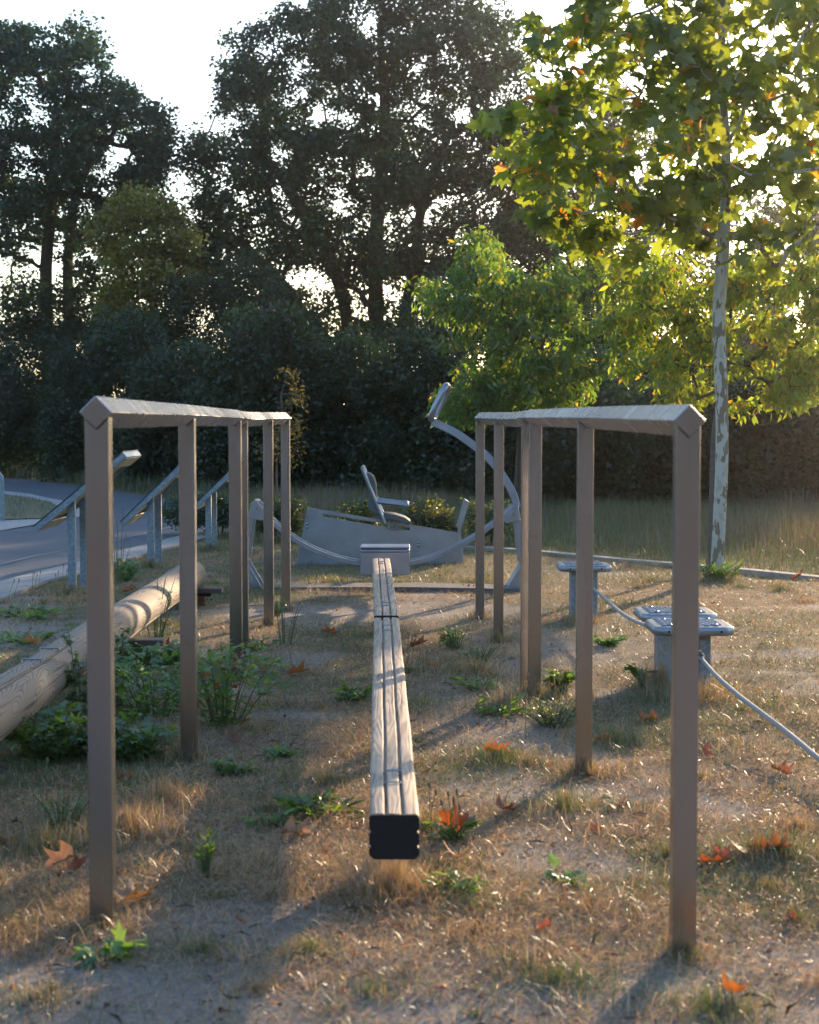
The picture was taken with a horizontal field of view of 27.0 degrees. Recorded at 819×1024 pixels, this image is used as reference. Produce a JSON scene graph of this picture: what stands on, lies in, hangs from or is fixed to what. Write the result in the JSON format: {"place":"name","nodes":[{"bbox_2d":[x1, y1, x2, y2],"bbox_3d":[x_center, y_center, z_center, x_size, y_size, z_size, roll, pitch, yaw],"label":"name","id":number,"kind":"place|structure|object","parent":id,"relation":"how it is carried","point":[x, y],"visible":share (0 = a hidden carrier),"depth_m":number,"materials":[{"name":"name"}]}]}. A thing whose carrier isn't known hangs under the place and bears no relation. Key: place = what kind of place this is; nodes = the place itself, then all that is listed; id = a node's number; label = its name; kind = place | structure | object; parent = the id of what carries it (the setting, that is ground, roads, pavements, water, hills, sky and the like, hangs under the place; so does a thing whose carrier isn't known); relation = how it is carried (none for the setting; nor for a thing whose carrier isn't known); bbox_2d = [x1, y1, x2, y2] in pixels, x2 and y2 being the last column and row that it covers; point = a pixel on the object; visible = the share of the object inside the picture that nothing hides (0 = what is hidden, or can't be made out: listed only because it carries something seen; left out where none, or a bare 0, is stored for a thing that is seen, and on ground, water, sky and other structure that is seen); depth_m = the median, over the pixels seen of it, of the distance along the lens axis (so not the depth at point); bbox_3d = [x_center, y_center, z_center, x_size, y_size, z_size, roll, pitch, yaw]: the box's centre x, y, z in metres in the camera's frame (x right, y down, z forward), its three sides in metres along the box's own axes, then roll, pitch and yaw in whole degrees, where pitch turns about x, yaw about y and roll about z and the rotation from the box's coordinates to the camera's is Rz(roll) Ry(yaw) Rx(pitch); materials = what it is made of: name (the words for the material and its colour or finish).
{"place":"outdoors","nodes":[
{"label":"outdoors","id":0,"kind":"place"},
{"bbox_2d":[0,477,203,580],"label":"path","id":1,"kind":"structure","parent":0,"point":[21,542],"depth_m":19.29,"materials":[{"name":"grey asphalt"}]},
{"bbox_2d":[0,491,78,529],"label":"curb","id":2,"kind":"structure","parent":1,"relation":"on","point":[9,524],"depth_m":22.19,"materials":[{"name":"grey concrete"}]},
{"bbox_2d":[4,494,54,518],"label":"island soil","id":3,"kind":"structure","parent":2,"relation":"on","point":[26,513],"depth_m":25.22,"materials":[{"name":"soil"}]},
{"bbox_2d":[162,489,203,530],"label":"bush","id":4,"kind":"object","parent":1,"relation":"on","point":[171,512],"visible":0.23,"depth_m":19.35,"materials":[{"name":"green plant"}]},
{"bbox_2d":[0,465,818,1023],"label":"ground","id":5,"kind":"structure","parent":0,"point":[420,1013],"depth_m":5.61,"materials":[{"name":"beige plant"}]},
{"bbox_2d":[0,627,59,644],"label":"weed","id":6,"kind":"object","parent":5,"relation":"on","point":[7,635],"visible":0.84,"depth_m":10.08,"materials":[{"name":"green plant"}]},
{"bbox_2d":[0,603,65,618],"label":"weed","id":7,"kind":"object","parent":5,"relation":"on","point":[42,613],"visible":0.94,"depth_m":11.27,"materials":[{"name":"green plant"}]},
{"bbox_2d":[17,789,88,832],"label":"weed","id":8,"kind":"object","parent":5,"relation":"on","point":[45,810],"visible":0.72,"depth_m":5.39,"materials":[{"name":"green plant"}]},
{"bbox_2d":[32,757,84,849],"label":"seedhead plant","id":9,"kind":"object","parent":5,"relation":"on","point":[62,781],"visible":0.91,"depth_m":5.36,"materials":[{"name":"brown plant"}]},
{"bbox_2d":[42,840,80,869],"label":"fallen leaf","id":10,"kind":"object","parent":5,"relation":"on","point":[66,851],"visible":0.99,"depth_m":4.90,"materials":[{"name":"brown plant"}]},
{"bbox_2d":[0,323,123,477],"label":"shrub","id":11,"kind":"object","parent":5,"relation":"on","point":[17,418],"visible":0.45,"depth_m":40.13,"materials":[{"name":"green plant"}]},
{"bbox_2d":[3,700,126,762],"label":"weed","id":12,"kind":"object","parent":5,"relation":"on","point":[55,727],"visible":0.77,"depth_m":6.53,"materials":[{"name":"green plant"}]},
{"bbox_2d":[0,278,136,459],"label":"shrub","id":13,"kind":"object","parent":5,"relation":"on","point":[68,299],"visible":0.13,"depth_m":45.94,"materials":[{"name":"green plant"}]},
{"bbox_2d":[60,623,87,721],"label":"weed","id":14,"kind":"object","parent":5,"relation":"on","point":[73,681],"visible":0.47,"depth_m":7.32,"materials":[{"name":"green plant"}]},
{"bbox_2d":[32,450,140,591],"bbox_3d":[-2.425,0.123,12.904,0.698,1.177,0.708,0,3,0],"label":"information board","id":15,"kind":"object","parent":5,"relation":"on","point":[66,508],"visible":0.74,"depth_m":12.67,"materials":[{"name":"grey metal"}]},
{"bbox_2d":[0,9,193,387],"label":"broadleaf tree","id":16,"kind":"object","parent":5,"relation":"on","point":[71,163],"visible":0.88,"depth_m":45.89,"materials":[{"name":"green plant"}]},
{"bbox_2d":[31,300,182,482],"bbox_3d":[-6.394,-2.504,37.482,3.863,4.242,4.147,0,3,0],"label":"shrub","id":17,"kind":"object","parent":5,"relation":"on","point":[112,366],"visible":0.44,"depth_m":36.64,"materials":[{"name":"green plant"}]},
{"bbox_2d":[68,921,148,971],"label":"weed","id":18,"kind":"object","parent":5,"relation":"on","point":[86,955],"visible":0.97,"depth_m":4.09,"materials":[{"name":"green plant"}]},
{"bbox_2d":[0,562,222,740],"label":"balance log","id":19,"kind":"object","parent":5,"relation":"on","point":[34,683],"visible":0.73,"depth_m":7.48,"materials":[{"name":"brown wood"}]},
{"bbox_2d":[0,526,228,601],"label":"path gutter","id":20,"kind":"object","parent":5,"relation":"on","point":[45,576],"visible":0.27,"depth_m":14.25,"materials":[{"name":"concrete"}]},
{"bbox_2d":[1,459,228,518],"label":"verge grass","id":21,"kind":"structure","parent":5,"relation":"on","point":[123,483],"depth_m":32.30,"materials":[{"name":"green plant"}]},
{"bbox_2d":[114,507,130,584],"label":"weed","id":22,"kind":"object","parent":5,"relation":"on","point":[117,576],"visible":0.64,"depth_m":13.40,"materials":[{"name":"green plant"}]},
{"bbox_2d":[114,627,136,704],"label":"weed","id":23,"kind":"object","parent":5,"relation":"on","point":[117,640],"visible":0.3,"depth_m":7.82,"materials":[{"name":"green plant"}]},
{"bbox_2d":[76,710,180,760],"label":"weed","id":24,"kind":"object","parent":5,"relation":"on","point":[133,741],"visible":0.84,"depth_m":6.58,"materials":[{"name":"green plant"}]},
{"bbox_2d":[114,558,143,580],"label":"weed","id":25,"kind":"object","parent":5,"relation":"on","point":[131,569],"visible":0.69,"depth_m":13.80,"materials":[{"name":"green plant"}]},
{"bbox_2d":[117,877,156,899],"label":"fallen leaf","id":26,"kind":"object","parent":5,"relation":"on","point":[131,890],"visible":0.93,"depth_m":4.55,"materials":[{"name":"brown plant"}]},
{"bbox_2d":[77,178,213,390],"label":"broadleaf tree","id":27,"kind":"object","parent":5,"relation":"on","point":[156,214],"visible":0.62,"depth_m":41.88,"materials":[{"name":"green plant"}]},
{"bbox_2d":[120,465,178,563],"bbox_3d":[-2.280,0.073,15.401,0.552,1.016,0.708,0,3,0],"label":"information board","id":28,"kind":"object","parent":5,"relation":"on","point":[143,506],"visible":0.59,"depth_m":15.16,"materials":[{"name":"grey metal"}]},
{"bbox_2d":[131,575,179,636],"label":"weed","id":29,"kind":"object","parent":5,"relation":"on","point":[161,633],"visible":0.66,"depth_m":10.16,"materials":[{"name":"green plant"}]},
{"bbox_2d":[79,641,234,718],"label":"weed","id":30,"kind":"object","parent":5,"relation":"on","point":[173,700],"visible":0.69,"depth_m":7.57,"materials":[{"name":"green plant"}]},
{"bbox_2d":[116,776,200,856],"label":"seedhead plant","id":31,"kind":"object","parent":5,"relation":"on","point":[123,815],"visible":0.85,"depth_m":5.09,"materials":[{"name":"brown plant"}]},
{"bbox_2d":[121,641,199,667],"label":"weed","id":32,"kind":"object","parent":5,"relation":"on","point":[168,654],"visible":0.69,"depth_m":8.97,"materials":[{"name":"green plant"}]},
{"bbox_2d":[112,335,254,487],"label":"shrub","id":33,"kind":"object","parent":5,"relation":"on","point":[152,442],"visible":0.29,"depth_m":33.30,"materials":[{"name":"green plant"}]},
{"bbox_2d":[79,396,291,926],"bbox_3d":[-0.843,0.249,8.013,0.136,1.476,7.425,0,3,0],"label":"parallel bar","id":34,"kind":"object","parent":5,"relation":"on","point":[103,416],"visible":0.84,"depth_m":5.78,"materials":[{"name":"wood"}]},
{"bbox_2d":[191,827,217,877],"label":"weed","id":35,"kind":"object","parent":5,"relation":"on","point":[206,862],"visible":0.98,"depth_m":4.81,"materials":[{"name":"green plant"}]},
{"bbox_2d":[197,471,228,550],"bbox_3d":[-1.964,0.018,17.369,0.418,0.918,0.708,0,3,0],"label":"information board","id":36,"kind":"object","parent":5,"relation":"on","point":[208,499],"visible":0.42,"depth_m":17.12,"materials":[{"name":"grey metal"}]},
{"bbox_2d":[142,245,309,397],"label":"shrub","id":37,"kind":"object","parent":5,"relation":"on","point":[183,312],"visible":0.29,"depth_m":41.13,"materials":[{"name":"green plant"}]},
{"bbox_2d":[197,491,254,534],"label":"bush","id":38,"kind":"object","parent":5,"relation":"on","point":[223,510],"visible":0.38,"depth_m":19.11,"materials":[{"name":"green plant"}]},
{"bbox_2d":[159,638,293,726],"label":"weed","id":39,"kind":"object","parent":5,"relation":"on","point":[224,690],"visible":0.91,"depth_m":7.30,"materials":[{"name":"green plant"}]},
{"bbox_2d":[208,754,261,775],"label":"weed","id":40,"kind":"object","parent":5,"relation":"on","point":[228,768],"visible":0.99,"depth_m":6.27,"materials":[{"name":"green plant"}]},
{"bbox_2d":[168,295,356,493],"bbox_3d":[-2.587,-1.991,30.993,3.496,3.802,3.969,0,3,0],"label":"shrub","id":41,"kind":"object","parent":5,"relation":"on","point":[241,364],"visible":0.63,"depth_m":30.06,"materials":[{"name":"green plant"}]},
{"bbox_2d":[242,807,299,829],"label":"weed","id":42,"kind":"object","parent":5,"relation":"on","point":[286,813],"visible":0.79,"depth_m":5.46,"materials":[{"name":"green plant"}]},
{"bbox_2d":[254,365,309,533],"bbox_3d":[-1.490,-0.731,19.978,0.654,1.970,0.970,0,3,0],"label":"sapling","id":43,"kind":"object","parent":5,"relation":"on","point":[292,431],"visible":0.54,"depth_m":19.96,"materials":[{"name":"green plant"}]},
{"bbox_2d":[254,492,309,535],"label":"bush","id":44,"kind":"object","parent":5,"relation":"on","point":[296,511],"visible":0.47,"depth_m":18.39,"materials":[{"name":"green plant"}]},
{"bbox_2d":[261,743,303,758],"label":"weed","id":45,"kind":"object","parent":5,"relation":"on","point":[278,750],"visible":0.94,"depth_m":6.60,"materials":[{"name":"green plant"}]},
{"bbox_2d":[272,582,301,645],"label":"weed","id":46,"kind":"object","parent":5,"relation":"on","point":[283,634],"visible":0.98,"depth_m":9.90,"materials":[{"name":"green plant"}]},
{"bbox_2d":[274,815,314,836],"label":"fallen leaf","id":47,"kind":"object","parent":5,"relation":"on","point":[290,826],"visible":1,"depth_m":5.30,"materials":[{"name":"brown plant"}]},
{"bbox_2d":[253,304,359,459],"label":"shrub","id":48,"kind":"object","parent":5,"relation":"on","point":[313,311],"visible":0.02,"depth_m":42.40,"materials":[{"name":"green plant"}]},
{"bbox_2d":[271,787,366,819],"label":"weed","id":49,"kind":"object","parent":5,"relation":"on","point":[298,800],"visible":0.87,"depth_m":5.62,"materials":[{"name":"green plant"}]},
{"bbox_2d":[259,322,426,495],"bbox_3d":[-1.134,-1.723,30.963,3.621,3.377,3.821,0,3,0],"label":"shrub","id":50,"kind":"object","parent":5,"relation":"on","point":[356,350],"visible":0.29,"depth_m":29.97,"materials":[{"name":"green plant"}]},
{"bbox_2d":[328,681,371,700],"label":"weed","id":51,"kind":"object","parent":5,"relation":"on","point":[351,692],"visible":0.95,"depth_m":7.89,"materials":[{"name":"green plant"}]},
{"bbox_2d":[335,490,382,525],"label":"bush","id":52,"kind":"object","parent":5,"relation":"on","point":[361,508],"visible":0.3,"depth_m":17.44,"materials":[{"name":"green plant"}]},
{"bbox_2d":[167,0,581,364],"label":"broadleaf tree","id":53,"kind":"object","parent":5,"relation":"on","point":[381,194],"visible":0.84,"depth_m":47.42,"materials":[{"name":"green plant"}]},
{"bbox_2d":[297,465,468,564],"bbox_3d":[-0.247,0.032,15.643,1.578,0.918,0.511,0,3,0],"label":"leg press","id":54,"kind":"object","parent":5,"relation":"on","point":[342,537],"visible":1,"depth_m":15.60,"materials":[{"name":"metal"}]},
{"bbox_2d":[249,382,520,588],"bbox_3d":[-0.196,-0.191,13.107,2.162,1.605,0.312,0,3,0],"label":"rocking arc","id":55,"kind":"object","parent":5,"relation":"on","point":[397,555],"visible":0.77,"depth_m":13.03,"materials":[{"name":"metal"}]},
{"bbox_2d":[372,558,398,619],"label":"balance beam","id":56,"kind":"structure","parent":5,"relation":"on","point":[384,602],"depth_m":10.04,"materials":[{"name":"brown wood"}]},
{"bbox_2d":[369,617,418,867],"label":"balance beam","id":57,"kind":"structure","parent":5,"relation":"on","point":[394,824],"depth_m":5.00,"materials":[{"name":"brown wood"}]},
{"bbox_2d":[274,583,519,593],"bbox_3d":[-0.097,0.610,13.240,2.086,0.080,0.483,0,3,4],"label":"path footing","id":58,"kind":"object","parent":5,"relation":"on","point":[433,587],"visible":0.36,"depth_m":13.11,"materials":[{"name":"concrete"}]},
{"bbox_2d":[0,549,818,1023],"bbox_3d":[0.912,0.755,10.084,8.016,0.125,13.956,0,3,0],"label":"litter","id":59,"kind":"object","parent":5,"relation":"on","point":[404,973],"visible":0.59,"depth_m":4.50,"materials":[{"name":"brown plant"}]},
{"bbox_2d":[335,316,491,495],"bbox_3d":[0.361,-1.780,29.934,3.315,3.538,3.688,0,3,0],"label":"shrub","id":60,"kind":"object","parent":5,"relation":"on","point":[431,376],"visible":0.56,"depth_m":29.11,"materials":[{"name":"green plant"}]},
{"bbox_2d":[399,489,457,531],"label":"bush","id":61,"kind":"object","parent":5,"relation":"on","point":[437,517],"visible":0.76,"depth_m":17.48,"materials":[{"name":"green plant"}]},
{"bbox_2d":[428,783,460,842],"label":"seedhead plant","id":62,"kind":"object","parent":5,"relation":"on","point":[453,799],"visible":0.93,"depth_m":5.30,"materials":[{"name":"brown plant"}]},
{"bbox_2d":[366,260,532,447],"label":"shrub","id":63,"kind":"object","parent":5,"relation":"on","point":[407,316],"visible":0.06,"depth_m":40.98,"materials":[{"name":"green plant"}]},
{"bbox_2d":[421,806,483,842],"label":"weed","id":64,"kind":"object","parent":5,"relation":"on","point":[471,822],"visible":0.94,"depth_m":5.26,"materials":[{"name":"green plant"}]},
{"bbox_2d":[435,803,470,831],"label":"fallen leaf","id":65,"kind":"object","parent":5,"relation":"on","point":[463,819],"visible":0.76,"depth_m":5.32,"materials":[{"name":"brown plant"}]},
{"bbox_2d":[436,626,472,648],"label":"weed","id":66,"kind":"object","parent":5,"relation":"on","point":[452,640],"visible":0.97,"depth_m":9.65,"materials":[{"name":"green plant"}]},
{"bbox_2d":[421,867,490,897],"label":"weed","id":67,"kind":"object","parent":5,"relation":"on","point":[464,884],"visible":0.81,"depth_m":4.61,"materials":[{"name":"green plant"}]},
{"bbox_2d":[447,676,500,691],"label":"weed","id":68,"kind":"object","parent":5,"relation":"on","point":[468,684],"visible":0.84,"depth_m":8.18,"materials":[{"name":"green plant"}]},
{"bbox_2d":[457,642,501,663],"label":"weed","id":69,"kind":"object","parent":5,"relation":"on","point":[479,654],"visible":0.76,"depth_m":9.05,"materials":[{"name":"green plant"}]},
{"bbox_2d":[458,496,514,543],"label":"bush","id":70,"kind":"object","parent":5,"relation":"on","point":[488,513],"visible":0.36,"depth_m":17.92,"materials":[{"name":"green plant"}]},
{"bbox_2d":[403,367,575,501],"bbox_3d":[1.492,-1.214,28.456,3.230,2.624,3.747,0,3,0],"label":"shrub","id":71,"kind":"object","parent":5,"relation":"on","point":[461,474],"visible":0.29,"depth_m":27.88,"materials":[{"name":"green plant"}]},
{"bbox_2d":[469,690,540,716],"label":"weed","id":72,"kind":"object","parent":5,"relation":"on","point":[502,711],"visible":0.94,"depth_m":7.45,"materials":[{"name":"green plant"}]},
{"bbox_2d":[453,662,566,730],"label":"seedhead plant","id":73,"kind":"object","parent":5,"relation":"on","point":[504,693],"visible":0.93,"depth_m":7.45,"materials":[{"name":"brown plant"}]},
{"bbox_2d":[401,223,670,516],"bbox_3d":[1.578,-1.759,21.399,3.385,3.894,3.508,0,3,0],"label":"cherry tree","id":74,"kind":"object","parent":5,"relation":"on","point":[546,299],"visible":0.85,"depth_m":20.50,"materials":[{"name":"green plant"}]},
{"bbox_2d":[515,693,598,727],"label":"weed","id":75,"kind":"object","parent":5,"relation":"on","point":[546,714],"visible":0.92,"depth_m":7.21,"materials":[{"name":"green plant"}]},
{"bbox_2d":[541,669,575,694],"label":"weed","id":76,"kind":"object","parent":5,"relation":"on","point":[568,677],"visible":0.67,"depth_m":8.05,"materials":[{"name":"green plant"}]},
{"bbox_2d":[542,853,592,890],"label":"weed","id":77,"kind":"object","parent":5,"relation":"on","point":[554,875],"visible":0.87,"depth_m":4.76,"materials":[{"name":"green plant"}]},
{"bbox_2d":[492,341,668,504],"bbox_3d":[2.842,-1.322,27.393,3.125,2.977,3.906,0,3,0],"label":"shrub","id":78,"kind":"object","parent":5,"relation":"on","point":[552,479],"visible":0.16,"depth_m":26.37,"materials":[{"name":"green plant"}]},
{"bbox_2d":[556,561,611,617],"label":"stepping platform","id":79,"kind":"structure","parent":5,"relation":"on","point":[570,566],"depth_m":11.22,"materials":[{"name":"metal"}]},
{"bbox_2d":[593,587,644,626],"bbox_3d":[1.229,0.555,10.030,0.038,0.078,2.458,0,3,-1],"label":"rope","id":80,"kind":"object","parent":79,"relation":"hanging from","point":[612,605],"visible":0.71,"depth_m":10.04,"materials":[{"name":"fabric"}]},
{"bbox_2d":[474,404,705,957],"bbox_3d":[0.581,0.268,7.660,0.118,1.475,7.234,0,3,-2],"label":"parallel bar","id":81,"kind":"object","parent":5,"relation":"on","point":[681,424],"visible":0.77,"depth_m":5.81,"materials":[{"name":"wood"}]},
{"bbox_2d":[515,299,684,445],"bbox_3d":[4.126,-2.653,37.894,4.754,4.128,3.892,0,3,0],"label":"shrub","id":82,"kind":"object","parent":5,"relation":"on","point":[595,342],"visible":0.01,"depth_m":37.28,"materials":[{"name":"green plant"}]},
{"bbox_2d":[593,634,628,647],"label":"weed","id":83,"kind":"object","parent":5,"relation":"on","point":[608,642],"visible":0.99,"depth_m":9.78,"materials":[{"name":"green plant"}]},
{"bbox_2d":[479,73,746,379],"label":"broadleaf tree","id":84,"kind":"object","parent":5,"relation":"on","point":[611,125],"visible":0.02,"depth_m":51.08,"materials":[{"name":"green plant"}]},
{"bbox_2d":[620,663,657,688],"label":"weed","id":85,"kind":"object","parent":5,"relation":"on","point":[634,670],"visible":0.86,"depth_m":8.33,"materials":[{"name":"green plant"}]},
{"bbox_2d":[462,546,818,580],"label":"kerb strip","id":86,"kind":"object","parent":5,"relation":"on","point":[767,573],"visible":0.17,"depth_m":15.28,"materials":[{"name":"concrete"}]},
{"bbox_2d":[465,0,818,569],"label":"plane tree","id":87,"kind":"object","parent":5,"relation":"on","point":[698,54],"visible":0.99,"depth_m":13.64,"materials":[{"name":"green plant"}]},
{"bbox_2d":[568,371,757,507],"bbox_3d":[3.965,-1.114,26.492,3.050,2.475,3.824,0,3,0],"label":"shrub","id":88,"kind":"object","parent":5,"relation":"on","point":[637,454],"visible":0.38,"depth_m":25.52,"materials":[{"name":"green plant"}]},
{"bbox_2d":[633,606,716,673],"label":"stepping platform","id":89,"kind":"structure","parent":5,"relation":"on","point":[642,613],"depth_m":8.59,"materials":[{"name":"metal"}]},
{"bbox_2d":[645,618,733,691],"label":"stepping platform","id":90,"kind":"structure","parent":5,"relation":"on","point":[709,628],"depth_m":8.09,"materials":[{"name":"metal"}]},
{"bbox_2d":[587,245,818,563],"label":"cherry tree","id":91,"kind":"object","parent":5,"relation":"on","point":[787,388],"visible":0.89,"depth_m":15.84,"materials":[{"name":"green plant"}]},
{"bbox_2d":[699,557,742,579],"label":"weed","id":92,"kind":"object","parent":5,"relation":"on","point":[725,565],"visible":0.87,"depth_m":13.90,"materials":[{"name":"green plant"}]},
{"bbox_2d":[650,319,802,457],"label":"shrub","id":93,"kind":"object","parent":5,"relation":"on","point":[744,340],"visible":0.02,"depth_m":36.92,"materials":[{"name":"green plant"}]},
{"bbox_2d":[656,356,818,511],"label":"shrub","id":94,"kind":"object","parent":5,"relation":"on","point":[743,487],"visible":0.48,"depth_m":24.95,"materials":[{"name":"green plant"}]},
{"bbox_2d":[722,969,757,992],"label":"fallen leaf","id":95,"kind":"object","parent":5,"relation":"on","point":[732,984],"visible":0.98,"depth_m":3.81,"materials":[{"name":"brown plant"}]},
{"bbox_2d":[677,189,818,369],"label":"broadleaf tree","id":96,"kind":"object","parent":5,"relation":"on","point":[769,211],"visible":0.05,"depth_m":45.03,"materials":[{"name":"green plant"}]},
{"bbox_2d":[757,829,793,852],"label":"fallen leaf","id":97,"kind":"object","parent":5,"relation":"on","point":[779,843],"visible":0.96,"depth_m":5.04,"materials":[{"name":"brown plant"}]},
{"bbox_2d":[733,341,818,505],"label":"shrub","id":98,"kind":"object","parent":5,"relation":"on","point":[807,475],"visible":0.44,"depth_m":24.87,"materials":[{"name":"green plant"}]},
{"bbox_2d":[0,0,818,397],"label":"sky","id":99,"kind":"structure","parent":0,"point":[166,47],"materials":[{"name":"white"}]},
{"bbox_2d":[163,477,818,574],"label":"meadow grass","id":100,"kind":"structure","parent":0,"point":[763,526],"depth_m":20.39,"materials":[{"name":"green plant"}]},
{"bbox_2d":[699,649,818,761],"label":"rope","id":101,"kind":"object","parent":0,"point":[791,735],"visible":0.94,"depth_m":6.89,"materials":[{"name":"fabric"}]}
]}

